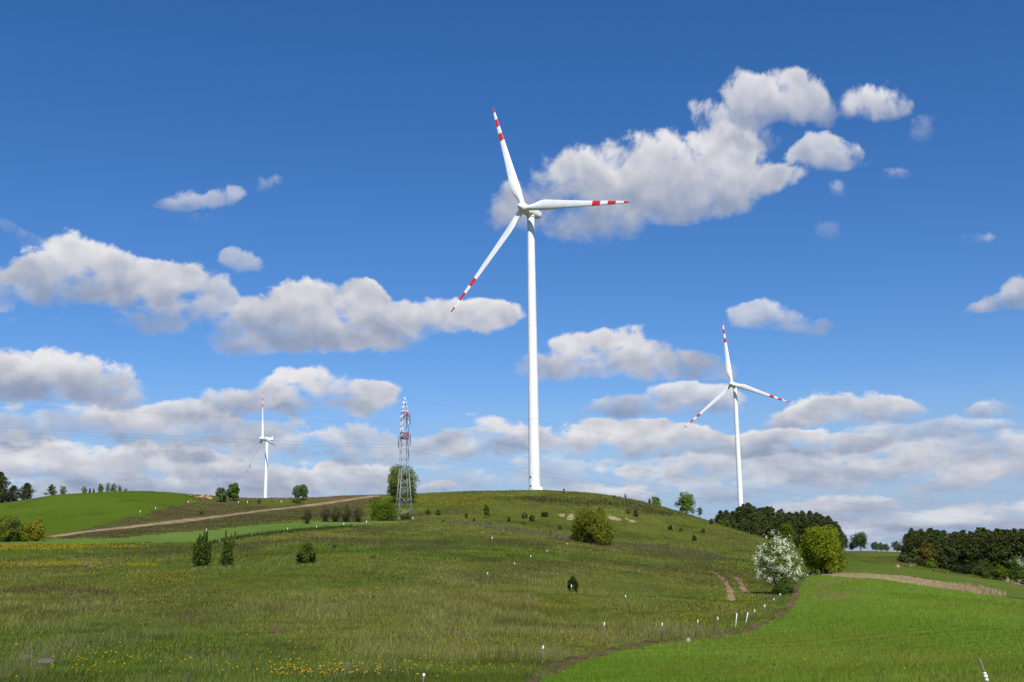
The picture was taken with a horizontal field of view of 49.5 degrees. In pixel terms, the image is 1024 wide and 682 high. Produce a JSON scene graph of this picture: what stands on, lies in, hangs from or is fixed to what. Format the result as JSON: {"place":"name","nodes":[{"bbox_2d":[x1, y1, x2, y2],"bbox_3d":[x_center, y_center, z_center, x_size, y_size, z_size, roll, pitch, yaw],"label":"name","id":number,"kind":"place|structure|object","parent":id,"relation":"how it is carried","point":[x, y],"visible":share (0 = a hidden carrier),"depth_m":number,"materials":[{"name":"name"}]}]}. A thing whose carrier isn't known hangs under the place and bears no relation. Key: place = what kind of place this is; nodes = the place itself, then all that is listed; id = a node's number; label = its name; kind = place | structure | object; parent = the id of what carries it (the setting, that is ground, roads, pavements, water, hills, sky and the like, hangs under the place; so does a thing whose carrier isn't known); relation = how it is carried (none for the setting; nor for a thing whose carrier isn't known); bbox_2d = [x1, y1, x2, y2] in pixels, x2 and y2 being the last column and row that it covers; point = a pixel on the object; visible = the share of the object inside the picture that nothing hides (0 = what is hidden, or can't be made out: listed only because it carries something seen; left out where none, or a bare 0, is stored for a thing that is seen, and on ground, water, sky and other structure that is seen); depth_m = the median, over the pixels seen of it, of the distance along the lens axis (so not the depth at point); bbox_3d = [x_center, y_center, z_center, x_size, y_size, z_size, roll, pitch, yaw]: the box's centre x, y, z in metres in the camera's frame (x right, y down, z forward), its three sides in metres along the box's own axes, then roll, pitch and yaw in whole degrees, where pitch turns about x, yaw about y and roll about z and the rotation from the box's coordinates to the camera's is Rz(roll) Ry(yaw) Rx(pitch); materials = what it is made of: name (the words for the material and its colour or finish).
{"place":"outdoors","nodes":[
{"label":"outdoors","id":0,"kind":"place"},
{"bbox_2d":[0,491,201,540],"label":"hill field","id":1,"kind":"structure","parent":0,"point":[63,514],"depth_m":226.01,"materials":[{"name":"green plant"}]},
{"bbox_2d":[0,520,407,544],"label":"strip field","id":2,"kind":"structure","parent":0,"point":[218,534],"depth_m":170.54,"materials":[{"name":"green plant"}]},
{"bbox_2d":[331,503,362,521],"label":"bare shrub","id":3,"kind":"object","parent":2,"relation":"on","point":[349,512],"visible":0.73,"depth_m":212.60,"materials":[{"name":"brown plant"}]},
{"bbox_2d":[350,506,368,521],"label":"bare shrub","id":4,"kind":"object","parent":2,"relation":"on","point":[361,510],"visible":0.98,"depth_m":213.94,"materials":[{"name":"brown plant"}]},
{"bbox_2d":[46,495,377,536],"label":"dirt road","id":5,"kind":"structure","parent":0,"point":[194,519],"depth_m":220.92,"materials":[{"name":"brown soil"}]},
{"bbox_2d":[0,490,1023,681],"bbox_3d":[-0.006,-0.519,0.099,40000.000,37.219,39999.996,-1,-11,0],"label":"ground","id":6,"kind":"structure","parent":0,"point":[677,520],"depth_m":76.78,"materials":[{"name":"green plant"}]},
{"bbox_2d":[0,471,11,502],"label":"pine tree","id":7,"kind":"object","parent":6,"relation":"on","point":[3,490],"visible":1,"depth_m":286.75,"materials":[{"name":"green plant"}]},
{"bbox_2d":[0,514,23,541],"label":"willow bush","id":8,"kind":"object","parent":6,"relation":"on","point":[8,526],"visible":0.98,"depth_m":158.21,"materials":[{"name":"green plant"}]},
{"bbox_2d":[5,485,23,501],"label":"pine tree","id":9,"kind":"object","parent":6,"relation":"on","point":[13,496],"visible":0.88,"depth_m":291.45,"materials":[{"name":"green plant"}]},
{"bbox_2d":[17,483,36,499],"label":"pine tree","id":10,"kind":"object","parent":6,"relation":"on","point":[27,490],"visible":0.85,"depth_m":300.05,"materials":[{"name":"green plant"}]},
{"bbox_2d":[18,523,35,540],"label":"willow bush","id":11,"kind":"object","parent":6,"relation":"on","point":[25,535],"visible":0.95,"depth_m":159.16,"materials":[{"name":"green plant"}]},
{"bbox_2d":[27,517,45,540],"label":"willow bush","id":12,"kind":"object","parent":6,"relation":"on","point":[36,526],"visible":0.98,"depth_m":159.37,"materials":[{"name":"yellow plant"}]},
{"bbox_2d":[35,658,54,664],"bbox_3d":[-10.697,7.361,25.419,0.394,0.190,0.453,9,-14,-40],"label":"stone","id":13,"kind":"object","parent":6,"relation":"on","point":[45,660],"visible":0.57,"depth_m":25.31,"materials":[{"name":"grey stone"}]},
{"bbox_2d":[42,484,57,494],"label":"pine tree","id":14,"kind":"object","parent":6,"relation":"on","point":[51,489],"visible":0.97,"depth_m":316.56,"materials":[{"name":"green plant"}]},
{"bbox_2d":[190,529,213,565],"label":"juniper","id":15,"kind":"object","parent":6,"relation":"on","point":[202,548],"visible":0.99,"depth_m":94.14,"materials":[{"name":"green plant"}]},
{"bbox_2d":[51,497,379,537],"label":"heath","id":16,"kind":"object","parent":6,"relation":"on","point":[205,507],"visible":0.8,"depth_m":223.78,"materials":[{"name":"plant"}]},
{"bbox_2d":[68,498,371,537],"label":"bank weeds","id":17,"kind":"object","parent":16,"relation":"on","point":[218,522],"visible":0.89,"depth_m":213.99,"materials":[{"name":"green plant"}]},
{"bbox_2d":[215,487,227,501],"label":"tree","id":18,"kind":"object","parent":6,"relation":"on","point":[220,493],"visible":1,"depth_m":280.26,"materials":[{"name":"green plant"}]},
{"bbox_2d":[219,530,235,566],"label":"juniper","id":19,"kind":"object","parent":6,"relation":"on","point":[226,555],"visible":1,"depth_m":92.48,"materials":[{"name":"green plant"}]},
{"bbox_2d":[226,482,239,500],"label":"tree","id":20,"kind":"object","parent":6,"relation":"on","point":[233,489],"visible":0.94,"depth_m":284.34,"materials":[{"name":"green plant"}]},
{"bbox_2d":[244,393,275,497],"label":"wind turbine","id":21,"kind":"object","parent":6,"relation":"on","point":[265,439],"visible":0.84,"depth_m":954.82,"materials":[{"name":"white paint"}]},
{"bbox_2d":[227,496,354,498],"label":"ploughed strip","id":22,"kind":"object","parent":6,"relation":"on","point":[339,497],"visible":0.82,"depth_m":297.49,"materials":[{"name":"soil"}]},
{"bbox_2d":[292,484,308,499],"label":"tree","id":23,"kind":"object","parent":6,"relation":"on","point":[302,490],"visible":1,"depth_m":290.47,"materials":[{"name":"green plant"}]},
{"bbox_2d":[295,541,316,563],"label":"round bush","id":24,"kind":"object","parent":6,"relation":"on","point":[306,553],"visible":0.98,"depth_m":93.99,"materials":[{"name":"green plant"}]},
{"bbox_2d":[300,508,313,523],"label":"bare shrub","id":25,"kind":"object","parent":6,"relation":"on","point":[307,514],"visible":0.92,"depth_m":196.32,"materials":[{"name":"brown plant"}]},
{"bbox_2d":[319,507,334,521],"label":"bare shrub","id":26,"kind":"object","parent":6,"relation":"on","point":[325,514],"visible":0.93,"depth_m":207.42,"materials":[{"name":"brown plant"}]},
{"bbox_2d":[330,505,346,521],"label":"bare shrub","id":27,"kind":"object","parent":6,"relation":"on","point":[338,512],"visible":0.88,"depth_m":209.21,"materials":[{"name":"brown plant"}]},
{"bbox_2d":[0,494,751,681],"bbox_3d":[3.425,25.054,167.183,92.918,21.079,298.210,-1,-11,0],"label":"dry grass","id":28,"kind":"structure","parent":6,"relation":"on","point":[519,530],"depth_m":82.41,"materials":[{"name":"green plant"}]},
{"bbox_2d":[366,497,399,520],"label":"bush","id":29,"kind":"object","parent":6,"relation":"on","point":[382,507],"visible":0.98,"depth_m":220.06,"materials":[{"name":"green plant"}]},
{"bbox_2d":[387,463,419,502],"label":"tree","id":30,"kind":"object","parent":6,"relation":"on","point":[393,486],"visible":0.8,"depth_m":291.00,"materials":[{"name":"green plant"}]},
{"bbox_2d":[395,397,413,519],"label":"pylon","id":31,"kind":"object","parent":6,"relation":"on","point":[405,438],"visible":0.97,"depth_m":230.49,"materials":[{"name":"metal"}]},
{"bbox_2d":[0,431,910,531],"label":"power line","id":32,"kind":"object","parent":31,"relation":"hanging from","point":[452,458],"visible":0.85,"depth_m":238.52,"materials":[{"name":"metal"}]},
{"bbox_2d":[11,428,950,533],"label":"power line","id":33,"kind":"object","parent":31,"relation":"hanging from","point":[459,455],"visible":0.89,"depth_m":232.48,"materials":[{"name":"metal"}]},
{"bbox_2d":[0,404,1023,524],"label":"power line","id":34,"kind":"object","parent":31,"relation":"hanging from","point":[450,433],"visible":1,"depth_m":232.49,"materials":[{"name":"metal"}]},
{"bbox_2d":[399,512,412,519],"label":"bush","id":35,"kind":"object","parent":6,"relation":"on","point":[406,516],"visible":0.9,"depth_m":225.29,"materials":[{"name":"green plant"}]},
{"bbox_2d":[0,494,1009,678],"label":"dandelion flowers","id":36,"kind":"object","parent":6,"relation":"on","point":[54,547],"visible":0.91,"depth_m":66.42,"materials":[{"name":"yellow plant"}]},
{"bbox_2d":[451,108,629,489],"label":"wind turbine","id":37,"kind":"object","parent":6,"relation":"on","point":[531,212],"visible":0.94,"depth_m":374.93,"materials":[{"name":"white paint"}]},
{"bbox_2d":[567,576,578,591],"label":"round bush","id":38,"kind":"object","parent":6,"relation":"on","point":[572,580],"visible":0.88,"depth_m":71.21,"materials":[{"name":"green plant"}]},
{"bbox_2d":[571,506,616,543],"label":"willow bush","id":39,"kind":"object","parent":6,"relation":"on","point":[591,521],"visible":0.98,"depth_m":174.18,"materials":[{"name":"green plant"}]},
{"bbox_2d":[650,496,660,505],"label":"skyline bush","id":40,"kind":"object","parent":6,"relation":"on","point":[654,500],"visible":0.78,"depth_m":312.05,"materials":[{"name":"green plant"}]},
{"bbox_2d":[525,580,802,681],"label":"soil strip","id":41,"kind":"object","parent":6,"relation":"on","point":[570,662],"visible":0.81,"depth_m":37.52,"materials":[{"name":"brown soil"}]},
{"bbox_2d":[674,491,695,513],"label":"tree","id":42,"kind":"object","parent":6,"relation":"on","point":[685,505],"visible":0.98,"depth_m":309.84,"materials":[{"name":"green plant"}]},
{"bbox_2d":[715,510,726,523],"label":"pine tree","id":43,"kind":"object","parent":6,"relation":"on","point":[720,516],"visible":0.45,"depth_m":376.98,"materials":[{"name":"green plant"}]},
{"bbox_2d":[712,572,735,600],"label":"tyre track","id":44,"kind":"structure","parent":6,"relation":"on","point":[730,594],"depth_m":93.70,"materials":[{"name":"beige soil"}]},
{"bbox_2d":[716,517,731,527],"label":"tree","id":45,"kind":"object","parent":6,"relation":"on","point":[724,522],"visible":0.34,"depth_m":360.01,"materials":[{"name":"green plant"}]},
{"bbox_2d":[727,515,737,529],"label":"pine tree","id":46,"kind":"object","parent":6,"relation":"on","point":[732,521],"visible":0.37,"depth_m":375.80,"materials":[{"name":"green plant"}]},
{"bbox_2d":[684,323,788,506],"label":"wind turbine","id":47,"kind":"object","parent":6,"relation":"on","point":[734,385],"visible":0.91,"depth_m":735.25,"materials":[{"name":"white paint"}]},
{"bbox_2d":[737,504,744,524],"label":"pine tree","id":48,"kind":"object","parent":6,"relation":"on","point":[741,511],"visible":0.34,"depth_m":381.00,"materials":[{"name":"green plant"}]},
{"bbox_2d":[736,517,747,532],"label":"pine tree","id":49,"kind":"object","parent":6,"relation":"on","point":[741,526],"visible":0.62,"depth_m":368.86,"materials":[{"name":"green plant"}]},
{"bbox_2d":[734,576,749,593],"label":"tyre track","id":50,"kind":"structure","parent":6,"relation":"on","point":[744,591],"depth_m":103.90,"materials":[{"name":"brown soil"}]},
{"bbox_2d":[738,503,762,533],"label":"pine tree","id":51,"kind":"object","parent":6,"relation":"on","point":[749,514],"visible":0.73,"depth_m":370.22,"materials":[{"name":"green plant"}]},
{"bbox_2d":[753,508,765,532],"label":"pine tree","id":52,"kind":"object","parent":6,"relation":"on","point":[758,512],"visible":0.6,"depth_m":375.48,"materials":[{"name":"green plant"}]},
{"bbox_2d":[757,511,768,535],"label":"pine tree","id":53,"kind":"object","parent":6,"relation":"on","point":[764,526],"visible":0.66,"depth_m":375.97,"materials":[{"name":"green plant"}]},
{"bbox_2d":[765,507,774,530],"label":"pine tree","id":54,"kind":"object","parent":6,"relation":"on","point":[770,511],"visible":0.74,"depth_m":378.28,"materials":[{"name":"green plant"}]},
{"bbox_2d":[762,511,777,539],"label":"pine tree","id":55,"kind":"object","parent":6,"relation":"on","point":[766,533],"visible":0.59,"depth_m":377.91,"materials":[{"name":"green plant"}]},
{"bbox_2d":[765,524,776,541],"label":"pine tree","id":56,"kind":"object","parent":6,"relation":"on","point":[771,528],"visible":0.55,"depth_m":362.74,"materials":[{"name":"green plant"}]},
{"bbox_2d":[766,510,786,539],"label":"pine tree","id":57,"kind":"object","parent":6,"relation":"on","point":[777,523],"visible":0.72,"depth_m":373.71,"materials":[{"name":"green plant"}]},
{"bbox_2d":[753,529,807,588],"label":"blossom tree","id":58,"kind":"object","parent":6,"relation":"on","point":[774,569],"visible":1,"depth_m":90.79,"materials":[{"name":"white plant"}]},
{"bbox_2d":[771,584,793,594],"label":"nettle clump","id":59,"kind":"object","parent":6,"relation":"on","point":[781,589],"visible":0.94,"depth_m":88.57,"materials":[{"name":"green plant"}]},
{"bbox_2d":[778,523,797,546],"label":"tree","id":60,"kind":"object","parent":6,"relation":"on","point":[788,531],"visible":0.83,"depth_m":351.11,"materials":[{"name":"green plant"}]},
{"bbox_2d":[792,524,799,549],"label":"pine tree","id":61,"kind":"object","parent":6,"relation":"on","point":[794,528],"visible":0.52,"depth_m":360.51,"materials":[{"name":"green plant"}]},
{"bbox_2d":[791,513,800,540],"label":"pine tree","id":62,"kind":"object","parent":6,"relation":"on","point":[793,517],"visible":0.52,"depth_m":377.61,"materials":[{"name":"green plant"}]},
{"bbox_2d":[799,516,807,545],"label":"spruce tree","id":63,"kind":"object","parent":6,"relation":"on","point":[804,525],"visible":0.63,"depth_m":370.99,"materials":[{"name":"green plant"}]},
{"bbox_2d":[798,512,809,542],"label":"pine tree","id":64,"kind":"object","parent":6,"relation":"on","point":[801,517],"visible":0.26,"depth_m":376.53,"materials":[{"name":"green plant"}]},
{"bbox_2d":[808,515,813,531],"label":"spruce tree","id":65,"kind":"object","parent":6,"relation":"on","point":[811,521],"visible":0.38,"depth_m":370.44,"materials":[{"name":"green plant"}]},
{"bbox_2d":[813,512,822,527],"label":"pine tree","id":66,"kind":"object","parent":6,"relation":"on","point":[817,522],"visible":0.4,"depth_m":370.78,"materials":[{"name":"green plant"}]},
{"bbox_2d":[798,525,847,573],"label":"willow tree","id":67,"kind":"object","parent":6,"relation":"on","point":[820,548],"visible":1,"depth_m":120.15,"materials":[{"name":"green plant"}]},
{"bbox_2d":[850,532,866,550],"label":"tree","id":68,"kind":"object","parent":6,"relation":"on","point":[861,542],"visible":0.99,"depth_m":448.69,"materials":[{"name":"green plant"}]},
{"bbox_2d":[871,542,880,549],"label":"tree","id":69,"kind":"object","parent":6,"relation":"on","point":[875,546],"visible":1,"depth_m":486.14,"materials":[{"name":"green plant"}]},
{"bbox_2d":[891,541,899,550],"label":"tree","id":70,"kind":"object","parent":6,"relation":"on","point":[895,544],"visible":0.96,"depth_m":483.65,"materials":[{"name":"green plant"}]},
{"bbox_2d":[896,553,911,563],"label":"hedge","id":71,"kind":"object","parent":6,"relation":"on","point":[905,558],"visible":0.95,"depth_m":214.78,"materials":[{"name":"green plant"}]},
{"bbox_2d":[901,537,912,555],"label":"pine tree","id":72,"kind":"object","parent":6,"relation":"on","point":[907,541],"visible":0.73,"depth_m":260.10,"materials":[{"name":"green plant"}]},
{"bbox_2d":[825,573,998,595],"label":"straw strip","id":73,"kind":"object","parent":6,"relation":"on","point":[917,583],"visible":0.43,"depth_m":105.51,"materials":[{"name":"beige plant"}]},
{"bbox_2d":[822,572,1006,596],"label":"dry reeds","id":74,"kind":"object","parent":73,"relation":"on","point":[967,587],"visible":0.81,"depth_m":102.38,"materials":[{"name":"beige plant"}]},
{"bbox_2d":[907,535,916,554],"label":"pine tree","id":75,"kind":"object","parent":6,"relation":"on","point":[914,539],"visible":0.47,"depth_m":258.71,"materials":[{"name":"green plant"}]},
{"bbox_2d":[908,548,918,562],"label":"green bush","id":76,"kind":"object","parent":6,"relation":"on","point":[914,558],"visible":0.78,"depth_m":242.02,"materials":[{"name":"green plant"}]},
{"bbox_2d":[910,536,920,557],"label":"pine tree","id":77,"kind":"object","parent":6,"relation":"on","point":[917,542],"visible":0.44,"depth_m":256.51,"materials":[{"name":"green plant"}]},
{"bbox_2d":[916,557,925,565],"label":"brown bush","id":78,"kind":"object","parent":6,"relation":"on","point":[920,562],"visible":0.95,"depth_m":209.96,"materials":[{"name":"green plant"}]},
{"bbox_2d":[918,541,938,565],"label":"brown bush","id":79,"kind":"object","parent":6,"relation":"on","point":[927,553],"visible":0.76,"depth_m":226.24,"materials":[{"name":"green plant"}]},
{"bbox_2d":[925,558,936,568],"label":"green bush","id":80,"kind":"object","parent":6,"relation":"on","point":[930,562],"visible":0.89,"depth_m":218.41,"materials":[{"name":"green plant"}]},
{"bbox_2d":[925,533,939,564],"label":"pine tree","id":81,"kind":"object","parent":6,"relation":"on","point":[931,539],"visible":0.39,"depth_m":249.83,"materials":[{"name":"green plant"}]},
{"bbox_2d":[932,536,942,566],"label":"pine tree","id":82,"kind":"object","parent":6,"relation":"on","point":[937,540],"visible":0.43,"depth_m":249.08,"materials":[{"name":"green plant"}]},
{"bbox_2d":[935,535,954,568],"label":"pine tree","id":83,"kind":"object","parent":6,"relation":"on","point":[944,544],"visible":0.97,"depth_m":242.84,"materials":[{"name":"green plant"}]},
{"bbox_2d":[938,537,963,570],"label":"pine tree","id":84,"kind":"object","parent":6,"relation":"on","point":[952,542],"visible":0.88,"depth_m":242.47,"materials":[{"name":"green plant"}]},
{"bbox_2d":[956,539,966,569],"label":"pine tree","id":85,"kind":"object","parent":6,"relation":"on","point":[962,544],"visible":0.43,"depth_m":242.45,"materials":[{"name":"green plant"}]},
{"bbox_2d":[949,562,975,573],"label":"hedge","id":86,"kind":"object","parent":6,"relation":"on","point":[967,569],"visible":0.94,"depth_m":232.54,"materials":[{"name":"green plant"}]},
{"bbox_2d":[959,535,979,574],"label":"pine tree","id":87,"kind":"object","parent":6,"relation":"on","point":[972,554],"visible":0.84,"depth_m":238.70,"materials":[{"name":"green plant"}]},
{"bbox_2d":[961,536,987,572],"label":"pine tree","id":88,"kind":"object","parent":6,"relation":"on","point":[974,549],"visible":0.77,"depth_m":238.72,"materials":[{"name":"green plant"}]},
{"bbox_2d":[968,532,987,563],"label":"pine tree","id":89,"kind":"object","parent":6,"relation":"on","point":[980,537],"visible":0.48,"depth_m":239.37,"materials":[{"name":"green plant"}]},
{"bbox_2d":[972,560,993,577],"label":"green bush","id":90,"kind":"object","parent":6,"relation":"on","point":[985,571],"visible":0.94,"depth_m":213.00,"materials":[{"name":"green plant"}]},
{"bbox_2d":[976,532,1008,576],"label":"pine tree","id":91,"kind":"object","parent":6,"relation":"on","point":[990,539],"visible":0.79,"depth_m":235.81,"materials":[{"name":"green plant"}]},
{"bbox_2d":[989,535,1014,573],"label":"pine tree","id":92,"kind":"object","parent":6,"relation":"on","point":[1002,542],"visible":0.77,"depth_m":234.14,"materials":[{"name":"green plant"}]},
{"bbox_2d":[992,564,1011,579],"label":"green bush","id":93,"kind":"object","parent":6,"relation":"on","point":[999,572],"visible":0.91,"depth_m":209.88,"materials":[{"name":"green plant"}]},
{"bbox_2d":[998,533,1021,578],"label":"pine tree","id":94,"kind":"object","parent":6,"relation":"on","point":[1010,537],"visible":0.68,"depth_m":234.25,"materials":[{"name":"green plant"}]},
{"bbox_2d":[1003,532,1020,575],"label":"pine tree","id":95,"kind":"object","parent":6,"relation":"on","point":[1015,535],"visible":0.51,"depth_m":234.42,"materials":[{"name":"green plant"}]},
{"bbox_2d":[1007,556,1023,584],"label":"blossom bush","id":96,"kind":"object","parent":6,"relation":"on","point":[1019,563],"visible":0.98,"depth_m":182.93,"materials":[{"name":"green plant"}]},
{"bbox_2d":[1012,531,1023,572],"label":"pine tree","id":97,"kind":"object","parent":6,"relation":"on","point":[1021,545],"visible":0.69,"depth_m":230.79,"materials":[{"name":"green plant"}]},
{"bbox_2d":[0,0,1023,551],"label":"sky","id":98,"kind":"structure","parent":0,"point":[284,199],"materials":[{"name":"blue"}]},
{"bbox_2d":[532,575,1023,681],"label":"crop field","id":99,"kind":"structure","parent":0,"point":[839,608],"depth_m":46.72,"materials":[{"name":"green plant"}]},
{"bbox_2d":[979,658,988,681],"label":"fence stake","id":100,"kind":"object","parent":99,"relation":"on","point":[985,675],"visible":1,"depth_m":17.00,"materials":[{"name":"white wood"}]},
{"bbox_2d":[834,560,1023,598],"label":"field","id":101,"kind":"structure","parent":0,"point":[1013,590],"depth_m":140.42,"materials":[{"name":"green plant"}]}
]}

